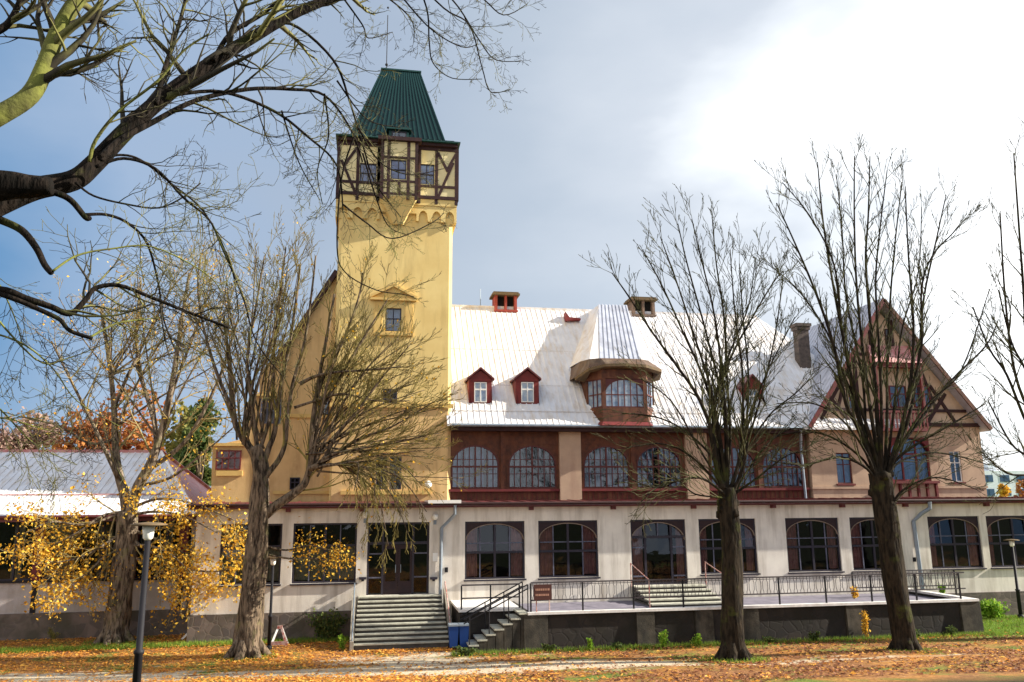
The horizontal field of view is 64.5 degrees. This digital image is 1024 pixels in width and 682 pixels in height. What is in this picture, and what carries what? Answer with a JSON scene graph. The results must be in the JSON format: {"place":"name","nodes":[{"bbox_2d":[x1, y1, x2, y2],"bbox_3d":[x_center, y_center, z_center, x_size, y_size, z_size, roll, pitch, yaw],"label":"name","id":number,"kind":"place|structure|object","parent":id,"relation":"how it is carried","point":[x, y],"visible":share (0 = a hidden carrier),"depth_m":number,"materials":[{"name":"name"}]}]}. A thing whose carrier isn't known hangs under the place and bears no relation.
{"place":"outdoors","nodes":[
{"label":"outdoors","id":0,"kind":"place"},
{"bbox_2d":[0,615,1023,681],"bbox_3d":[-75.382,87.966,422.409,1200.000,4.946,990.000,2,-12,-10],"label":"ground","id":1,"kind":"structure","parent":0,"point":[950,676],"depth_m":24.82,"materials":[{"name":"brown soil"}]},
{"bbox_2d":[0,406,64,449],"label":"autumn tree","id":2,"kind":"object","parent":1,"relation":"on","point":[18,436],"visible":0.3,"depth_m":79.43,"materials":[{"name":"brown plant"}]},
{"bbox_2d":[47,627,58,639],"bbox_3d":[-17.426,11.110,30.793,0.550,0.553,0.205,2,-12,-10],"label":"weed","id":3,"kind":"object","parent":1,"relation":"on","point":[52,634],"visible":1,"depth_m":30.77,"materials":[{"name":"green plant"}]},
{"bbox_2d":[51,408,119,449],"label":"autumn tree","id":4,"kind":"object","parent":1,"relation":"on","point":[68,446],"visible":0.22,"depth_m":54.39,"materials":[{"name":"brown plant"}]},
{"bbox_2d":[0,449,210,640],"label":"pavilion","id":5,"kind":"structure","parent":1,"relation":"on","point":[17,622],"depth_m":32.42,"materials":[{"name":"metal"}]},
{"bbox_2d":[0,522,33,580],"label":"window","id":6,"kind":"structure","parent":5,"relation":"in","point":[14,572],"depth_m":31.71,"materials":[{"name":"paint"}]},
{"bbox_2d":[41,521,113,579],"bbox_3d":[-16.844,8.275,32.196,3.250,2.300,0.314,2,-12,-10],"label":"window","id":7,"kind":"structure","parent":5,"relation":"in","point":[106,527],"depth_m":32.21,"materials":[{"name":"paint"}]},
{"bbox_2d":[135,520,177,577],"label":"window","id":8,"kind":"structure","parent":5,"relation":"in","point":[168,536],"depth_m":32.63,"materials":[{"name":"paint"}]},
{"bbox_2d":[75,384,165,450],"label":"autumn tree","id":9,"kind":"object","parent":1,"relation":"on","point":[139,445],"visible":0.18,"depth_m":59.83,"materials":[{"name":"brown plant"}]},
{"bbox_2d":[0,221,268,644],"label":"golden tree","id":10,"kind":"object","parent":1,"relation":"on","point":[119,607],"visible":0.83,"depth_m":30.64,"materials":[{"name":"yellow plant"}]},
{"bbox_2d":[130,522,166,681],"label":"street lamp","id":11,"kind":"object","parent":1,"relation":"on","point":[148,529],"visible":1,"depth_m":14.25,"materials":[{"name":"black metal"}]},
{"bbox_2d":[158,401,211,465],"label":"green tree","id":12,"kind":"object","parent":1,"relation":"on","point":[173,444],"visible":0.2,"depth_m":53.34,"materials":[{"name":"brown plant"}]},
{"bbox_2d":[173,392,221,485],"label":"green tree","id":13,"kind":"object","parent":1,"relation":"on","point":[205,476],"visible":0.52,"depth_m":44.96,"materials":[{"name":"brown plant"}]},
{"bbox_2d":[267,556,275,649],"bbox_3d":[-8.524,9.351,28.672,0.612,3.383,0.612,2,-12,-10],"label":"street lamp","id":14,"kind":"object","parent":1,"relation":"on","point":[273,563],"visible":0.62,"depth_m":28.62,"materials":[{"name":"black metal"}]},
{"bbox_2d":[0,0,545,523],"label":"foreground tree","id":15,"kind":"object","parent":1,"relation":"on","point":[18,190],"visible":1,"depth_m":9.43,"materials":[{"name":"black plant"}]},
{"bbox_2d":[271,626,288,646],"bbox_3d":[-8.402,10.659,29.293,0.640,0.698,0.537,2,-12,-10],"label":"folding barrier","id":16,"kind":"object","parent":1,"relation":"on","point":[285,642],"visible":0.84,"depth_m":29.12,"materials":[{"name":"white paint"}]},
{"bbox_2d":[157,206,489,660],"bbox_3d":[-6.682,2.681,28.306,11.909,16.297,3.626,0,-11,-2],"label":"pollarded tree","id":17,"kind":"object","parent":1,"relation":"on","point":[247,642],"visible":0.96,"depth_m":28.58,"materials":[{"name":"brown plant"}]},
{"bbox_2d":[305,607,350,639],"bbox_3d":[-6.909,10.579,30.320,1.806,1.233,0.731,2,-12,-10],"label":"ivy bush","id":18,"kind":"object","parent":1,"relation":"on","point":[328,628],"visible":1,"depth_m":30.23,"materials":[{"name":"green plant"}]},
{"bbox_2d":[337,633,349,649],"bbox_3d":[-5.894,10.502,28.321,0.443,0.568,0.268,2,-12,-10],"label":"weed","id":19,"kind":"object","parent":1,"relation":"on","point":[341,642],"visible":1,"depth_m":28.27,"materials":[{"name":"green plant"}]},
{"bbox_2d":[349,581,451,650],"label":"entrance stairs","id":20,"kind":"structure","parent":1,"relation":"on","point":[402,621],"depth_m":29.64,"materials":[{"name":"concrete"}]},
{"bbox_2d":[447,623,458,648],"bbox_3d":[-2.049,10.304,28.263,0.380,0.857,0.507,2,-12,-10],"label":"wheelie bin","id":21,"kind":"object","parent":1,"relation":"on","point":[453,629],"visible":0.86,"depth_m":28.09,"materials":[{"name":"blue plastic"}]},
{"bbox_2d":[458,622,468,646],"bbox_3d":[-1.695,10.313,28.324,0.380,0.857,0.507,2,-12,-10],"label":"wheelie bin","id":22,"kind":"object","parent":1,"relation":"on","point":[463,631],"visible":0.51,"depth_m":28.15,"materials":[{"name":"blue plastic"}]},
{"bbox_2d":[453,645,479,655],"bbox_3d":[-1.525,10.327,27.029,0.950,0.344,0.352,2,-12,-10],"label":"weed","id":23,"kind":"object","parent":1,"relation":"on","point":[465,650],"visible":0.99,"depth_m":27.00,"materials":[{"name":"green plant"}]},
{"bbox_2d":[460,582,528,652],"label":"terrace stairs","id":24,"kind":"structure","parent":1,"relation":"on","point":[506,634],"depth_m":27.85,"materials":[{"name":"concrete"}]},
{"bbox_2d":[0,613,1023,670],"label":"grass","id":25,"kind":"structure","parent":1,"relation":"on","point":[311,639],"depth_m":28.88,"materials":[{"name":"green plant"}]},
{"bbox_2d":[0,618,1023,681],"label":"fallen leaves","id":26,"kind":"object","parent":1,"relation":"on","point":[312,679],"visible":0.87,"depth_m":25.44,"materials":[{"name":"orange plant"}]},
{"bbox_2d":[541,643,557,650],"bbox_3d":[1.278,10.452,27.646,0.655,0.354,0.210,3,-12,-16],"label":"weed","id":27,"kind":"object","parent":1,"relation":"on","point":[546,647],"visible":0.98,"depth_m":27.60,"materials":[{"name":"green plant"}]},
{"bbox_2d":[586,638,592,651],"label":"weed","id":28,"kind":"object","parent":1,"relation":"on","point":[590,642],"visible":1,"depth_m":27.62,"materials":[{"name":"green plant"}]},
{"bbox_2d":[186,7,1023,642],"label":"spa building","id":29,"kind":"structure","parent":1,"relation":"on","point":[544,497],"depth_m":35.96,"materials":[{"name":"beige paint"}]},
{"bbox_2d":[215,450,241,469],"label":"window","id":30,"kind":"structure","parent":29,"relation":"in","point":[228,457],"depth_m":33.84,"materials":[{"name":"brown glass"}]},
{"bbox_2d":[216,524,282,586],"bbox_3d":[-9.942,8.148,30.898,2.330,2.300,0.451,2,-12,-10],"label":"window","id":31,"kind":"structure","parent":29,"relation":"in","point":[277,567],"depth_m":30.95,"materials":[{"name":"paint"}]},
{"bbox_2d":[260,399,280,423],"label":"window","id":32,"kind":"structure","parent":29,"relation":"in","point":[261,399],"depth_m":34.49,"materials":[{"name":"grey glass"}]},
{"bbox_2d":[289,477,299,489],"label":"window","id":33,"kind":"structure","parent":29,"relation":"in","point":[294,478],"depth_m":34.13,"materials":[{"name":"paint"}]},
{"bbox_2d":[290,523,356,585],"bbox_3d":[-7.243,8.222,31.365,2.490,2.300,0.452,2,-12,-10],"label":"window","id":34,"kind":"structure","parent":29,"relation":"in","point":[296,574],"depth_m":31.42,"materials":[{"name":"paint"}]},
{"bbox_2d":[362,512,366,522],"bbox_3d":[-5.731,6.883,31.641,0.232,0.426,0.234,2,-12,-10],"label":"wall lamp","id":35,"kind":"object","parent":29,"relation":"attached to","point":[365,519],"visible":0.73,"depth_m":31.60,"materials":[{"name":"white"}]},
{"bbox_2d":[360,163,376,181],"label":"window","id":36,"kind":"structure","parent":29,"relation":"in","point":[365,178],"depth_m":36.83,"materials":[{"name":"glass"}]},
{"bbox_2d":[375,456,386,489],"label":"window","id":37,"kind":"structure","parent":29,"relation":"in","point":[377,482],"depth_m":34.60,"materials":[{"name":"black glass"}]},
{"bbox_2d":[383,308,400,331],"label":"window","id":38,"kind":"structure","parent":29,"relation":"in","point":[393,315],"depth_m":36.02,"materials":[{"name":"glass"}]},
{"bbox_2d":[389,456,401,489],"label":"window","id":39,"kind":"structure","parent":29,"relation":"in","point":[398,485],"depth_m":34.71,"materials":[{"name":"black glass"}]},
{"bbox_2d":[366,522,429,594],"bbox_3d":[-4.465,8.517,31.813,2.410,2.740,0.143,2,-12,-10],"label":"entrance door","id":40,"kind":"structure","parent":29,"relation":"in","point":[387,587],"depth_m":31.74,"materials":[{"name":"paint"}]},
{"bbox_2d":[390,160,406,179],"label":"window","id":41,"kind":"structure","parent":29,"relation":"in","point":[398,165],"depth_m":36.61,"materials":[{"name":"glass"}]},
{"bbox_2d":[421,164,434,184],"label":"window","id":42,"kind":"structure","parent":29,"relation":"in","point":[425,168],"depth_m":37.31,"materials":[{"name":"glass"}]},
{"bbox_2d":[425,481,431,489],"bbox_3d":[-3.559,6.162,34.422,0.290,0.458,0.493,2,-12,-10],"label":"wall lamp","id":43,"kind":"object","parent":29,"relation":"attached to","point":[429,484],"visible":0.76,"depth_m":34.25,"materials":[{"name":"white glass"}]},
{"bbox_2d":[432,514,437,524],"bbox_3d":[-3.041,7.047,32.088,0.232,0.426,0.234,2,-12,-10],"label":"wall lamp","id":44,"kind":"object","parent":29,"relation":"attached to","point":[435,517],"visible":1,"depth_m":32.05,"materials":[{"name":"white glass"}]},
{"bbox_2d":[433,553,437,560],"bbox_3d":[-3.022,8.508,31.907,0.200,0.320,0.018,2,-12,-10],"label":"notice","id":45,"kind":"object","parent":29,"relation":"attached to","point":[435,556],"visible":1,"depth_m":31.90,"materials":[{"name":"white paint"}]},
{"bbox_2d":[451,444,498,488],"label":"window","id":46,"kind":"structure","parent":29,"relation":"in","point":[493,449],"depth_m":35.56,"materials":[{"name":"brown wood"}]},
{"bbox_2d":[464,521,526,581],"bbox_3d":[-0.691,8.396,32.462,2.500,2.300,0.383,2,-12,-10],"label":"window","id":47,"kind":"structure","parent":29,"relation":"in","point":[517,551],"depth_m":32.53,"materials":[{"name":"paint"}]},
{"bbox_2d":[508,444,555,488],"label":"window","id":48,"kind":"structure","parent":29,"relation":"in","point":[549,450],"depth_m":35.99,"materials":[{"name":"brown wood"}]},
{"bbox_2d":[538,520,600,579],"bbox_3d":[2.279,8.478,32.976,2.570,2.300,0.385,2,-12,-10],"label":"window","id":49,"kind":"structure","parent":29,"relation":"in","point":[589,550],"depth_m":33.04,"materials":[{"name":"paint"}]},
{"bbox_2d":[583,445,629,487],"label":"window","id":50,"kind":"structure","parent":29,"relation":"in","point":[609,466],"depth_m":36.56,"materials":[{"name":"brown wood"}]},
{"bbox_2d":[630,519,687,584],"bbox_3d":[6.054,8.749,33.677,2.399,2.610,0.225,2,-12,-10],"label":"door","id":51,"kind":"structure","parent":29,"relation":"in","point":[679,524],"depth_m":33.68,"materials":[{"name":"paint"}]},
{"bbox_2d":[636,445,681,487],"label":"window","id":52,"kind":"structure","parent":29,"relation":"in","point":[640,451],"depth_m":36.97,"materials":[{"name":"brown wood"}]},
{"bbox_2d":[698,518,760,575],"bbox_3d":[9.080,8.665,34.150,2.640,2.300,0.383,2,-12,-10],"label":"window","id":53,"kind":"structure","parent":29,"relation":"in","point":[749,524],"depth_m":34.22,"materials":[{"name":"paint"}]},
{"bbox_2d":[710,445,756,487],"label":"window","id":54,"kind":"structure","parent":29,"relation":"in","point":[734,456],"depth_m":37.67,"materials":[{"name":"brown wood"}]},
{"bbox_2d":[761,446,802,487],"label":"window","id":55,"kind":"structure","parent":29,"relation":"in","point":[795,477],"depth_m":38.00,"materials":[{"name":"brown wood"}]},
{"bbox_2d":[785,518,844,573],"bbox_3d":[12.907,8.770,34.811,2.570,2.300,0.383,2,-12,-10],"label":"window","id":56,"kind":"structure","parent":29,"relation":"in","point":[790,523],"depth_m":34.86,"materials":[{"name":"paint"}]},
{"bbox_2d":[835,453,855,485],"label":"window","id":57,"kind":"structure","parent":29,"relation":"in","point":[842,465],"depth_m":38.38,"materials":[{"name":"blue glass"}]},
{"bbox_2d":[849,517,880,570],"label":"window","id":58,"kind":"structure","parent":29,"relation":"in","point":[855,522],"depth_m":35.28,"materials":[{"name":"paint"}]},
{"bbox_2d":[888,385,905,407],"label":"window","id":59,"kind":"structure","parent":29,"relation":"in","point":[889,386],"depth_m":39.30,"materials":[{"name":"blue glass"}]},
{"bbox_2d":[888,437,930,480],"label":"window","id":60,"kind":"structure","parent":29,"relation":"in","point":[906,474],"depth_m":39.06,"materials":[{"name":"blue glass"}]},
{"bbox_2d":[914,386,931,407],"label":"window","id":61,"kind":"structure","parent":29,"relation":"in","point":[915,406],"depth_m":39.59,"materials":[{"name":"blue glass"}]},
{"bbox_2d":[927,516,986,570],"bbox_3d":[19.631,8.954,35.966,2.660,2.300,0.369,2,-12,-10],"label":"window","id":62,"kind":"structure","parent":29,"relation":"in","point":[971,524],"depth_m":36.05,"materials":[{"name":"paint"}]},
{"bbox_2d":[949,451,965,483],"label":"window","id":63,"kind":"structure","parent":29,"relation":"in","point":[955,476],"depth_m":39.38,"materials":[{"name":"blue glass"}]},
{"bbox_2d":[986,516,1023,568],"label":"window","id":64,"kind":"structure","parent":29,"relation":"in","point":[989,519],"depth_m":36.44,"materials":[{"name":"paint"}]},
{"bbox_2d":[611,641,623,648],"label":"weed","id":65,"kind":"object","parent":1,"relation":"on","point":[618,644],"visible":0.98,"depth_m":28.01,"materials":[{"name":"green plant"}]},
{"bbox_2d":[658,629,669,648],"bbox_3d":[5.266,10.335,28.133,0.411,0.653,0.567,2,-12,-10],"label":"weed","id":66,"kind":"object","parent":1,"relation":"on","point":[663,640],"visible":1,"depth_m":28.06,"materials":[{"name":"green plant"}]},
{"bbox_2d":[690,633,701,646],"bbox_3d":[6.451,10.456,28.349,0.470,0.488,0.280,6,-13,-30],"label":"weed","id":67,"kind":"object","parent":1,"relation":"on","point":[696,640],"visible":1,"depth_m":28.33,"materials":[{"name":"green plant"}]},
{"bbox_2d":[578,183,837,661],"bbox_3d":[6.612,2.209,26.176,9.465,15.685,2.545,2,-12,-10],"label":"pollarded tree","id":68,"kind":"object","parent":1,"relation":"on","point":[732,644],"visible":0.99,"depth_m":26.11,"materials":[{"name":"brown plant"}]},
{"bbox_2d":[451,588,983,650],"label":"terrace","id":69,"kind":"structure","parent":1,"relation":"on","point":[574,624],"depth_m":29.52,"materials":[{"name":"concrete"}]},
{"bbox_2d":[461,583,519,609],"bbox_3d":[-0.772,9.187,29.179,2.155,0.855,0.050,2,-12,-10],"label":"railing","id":70,"kind":"object","parent":69,"relation":"on","point":[490,597],"visible":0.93,"depth_m":29.17,"materials":[{"name":"black metal"}]},
{"bbox_2d":[533,584,551,611],"bbox_3d":[1.068,8.952,28.231,0.640,0.917,0.095,2,-12,-10],"label":"information board","id":71,"kind":"object","parent":69,"relation":"on","point":[542,591],"visible":1,"depth_m":28.23,"materials":[{"name":"red"}]},
{"bbox_2d":[630,562,720,607],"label":"steps","id":72,"kind":"structure","parent":69,"relation":"on","point":[677,601],"depth_m":31.82,"materials":[{"name":"concrete"}]},
{"bbox_2d":[530,572,965,611],"bbox_3d":[9.018,9.148,29.689,17.031,0.995,0.050,2,-12,-10],"label":"railing","id":73,"kind":"object","parent":69,"relation":"on","point":[683,595],"visible":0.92,"depth_m":29.75,"materials":[{"name":"black metal"}]},
{"bbox_2d":[850,586,858,598],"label":"potted plant","id":74,"kind":"object","parent":69,"relation":"on","point":[854,594],"visible":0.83,"depth_m":32.92,"materials":[{"name":"yellow plant"}]},
{"bbox_2d":[851,569,956,594],"bbox_3d":[16.375,10.092,33.814,4.763,1.045,0.050,2,-12,-10],"label":"railing","id":75,"kind":"object","parent":69,"relation":"on","point":[927,570],"visible":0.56,"depth_m":33.98,"materials":[{"name":"metal"}]},
{"bbox_2d":[937,583,945,593],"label":"potted plant","id":76,"kind":"object","parent":69,"relation":"on","point":[941,591],"visible":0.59,"depth_m":34.18,"materials":[{"name":"green plant"}]},
{"bbox_2d":[762,636,777,642],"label":"weed","id":77,"kind":"object","parent":1,"relation":"on","point":[770,638],"visible":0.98,"depth_m":28.94,"materials":[{"name":"green plant"}]},
{"bbox_2d":[807,631,819,640],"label":"weed","id":78,"kind":"object","parent":1,"relation":"on","point":[815,635],"visible":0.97,"depth_m":29.27,"materials":[{"name":"green plant"}]},
{"bbox_2d":[859,610,870,636],"bbox_3d":[12.984,10.413,29.800,0.421,1.046,0.225,0,-11,-3],"label":"sapling","id":79,"kind":"object","parent":1,"relation":"on","point":[865,625],"visible":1,"depth_m":29.78,"materials":[{"name":"yellow plant"}]},
{"bbox_2d":[737,132,1007,650],"bbox_3d":[12.940,0.989,28.093,11.205,18.802,2.938,2,-12,-10],"label":"pollarded tree","id":80,"kind":"object","parent":1,"relation":"on","point":[880,468],"visible":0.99,"depth_m":27.84,"materials":[{"name":"brown plant"}]},
{"bbox_2d":[945,625,957,634],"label":"weed","id":81,"kind":"object","parent":1,"relation":"on","point":[951,628],"visible":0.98,"depth_m":30.24,"materials":[{"name":"green plant"}]},
{"bbox_2d":[946,117,1023,513],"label":"pollarded tree","id":82,"kind":"object","parent":1,"relation":"on","point":[1010,345],"visible":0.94,"depth_m":31.82,"materials":[{"name":"brown plant"}]},
{"bbox_2d":[980,598,1010,618],"bbox_3d":[20.457,11.472,34.731,1.624,0.935,1.245,-6,-12,24],"label":"plant","id":83,"kind":"object","parent":1,"relation":"on","point":[989,609],"visible":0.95,"depth_m":34.50,"materials":[{"name":"green plant"}]},
{"bbox_2d":[996,483,1011,501],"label":"autumn tree","id":84,"kind":"object","parent":1,"relation":"on","point":[1004,491],"visible":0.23,"depth_m":103.41,"materials":[{"name":"yellow plant"}]},
{"bbox_2d":[1004,539,1023,618],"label":"street lamp","id":85,"kind":"object","parent":1,"relation":"on","point":[1017,589],"visible":0.94,"depth_m":35.01,"materials":[{"name":"black metal"}]},
{"bbox_2d":[1013,479,1023,496],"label":"autumn tree","id":86,"kind":"object","parent":1,"relation":"on","point":[1019,490],"visible":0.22,"depth_m":106.51,"materials":[{"name":"brown plant"}]},
{"bbox_2d":[0,0,1023,506],"label":"sky","id":87,"kind":"structure","parent":0,"point":[625,101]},
{"bbox_2d":[984,464,1023,496],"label":"apartment block","id":88,"kind":"structure","parent":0,"point":[993,481],"depth_m":142.97,"materials":[{"name":"white paint"}]},
{"bbox_2d":[985,475,992,481],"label":"window","id":89,"kind":"structure","parent":88,"relation":"in","point":[990,479],"depth_m":142.58,"materials":[{"name":"blue glass"}]},
{"bbox_2d":[987,489,994,495],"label":"window","id":90,"kind":"structure","parent":88,"relation":"in","point":[990,492],"depth_m":142.10,"materials":[{"name":"blue glass"}]},
{"bbox_2d":[1000,475,1009,481],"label":"window","id":91,"kind":"structure","parent":88,"relation":"in","point":[1002,479],"depth_m":143.11,"materials":[{"name":"blue glass"}]}
]}

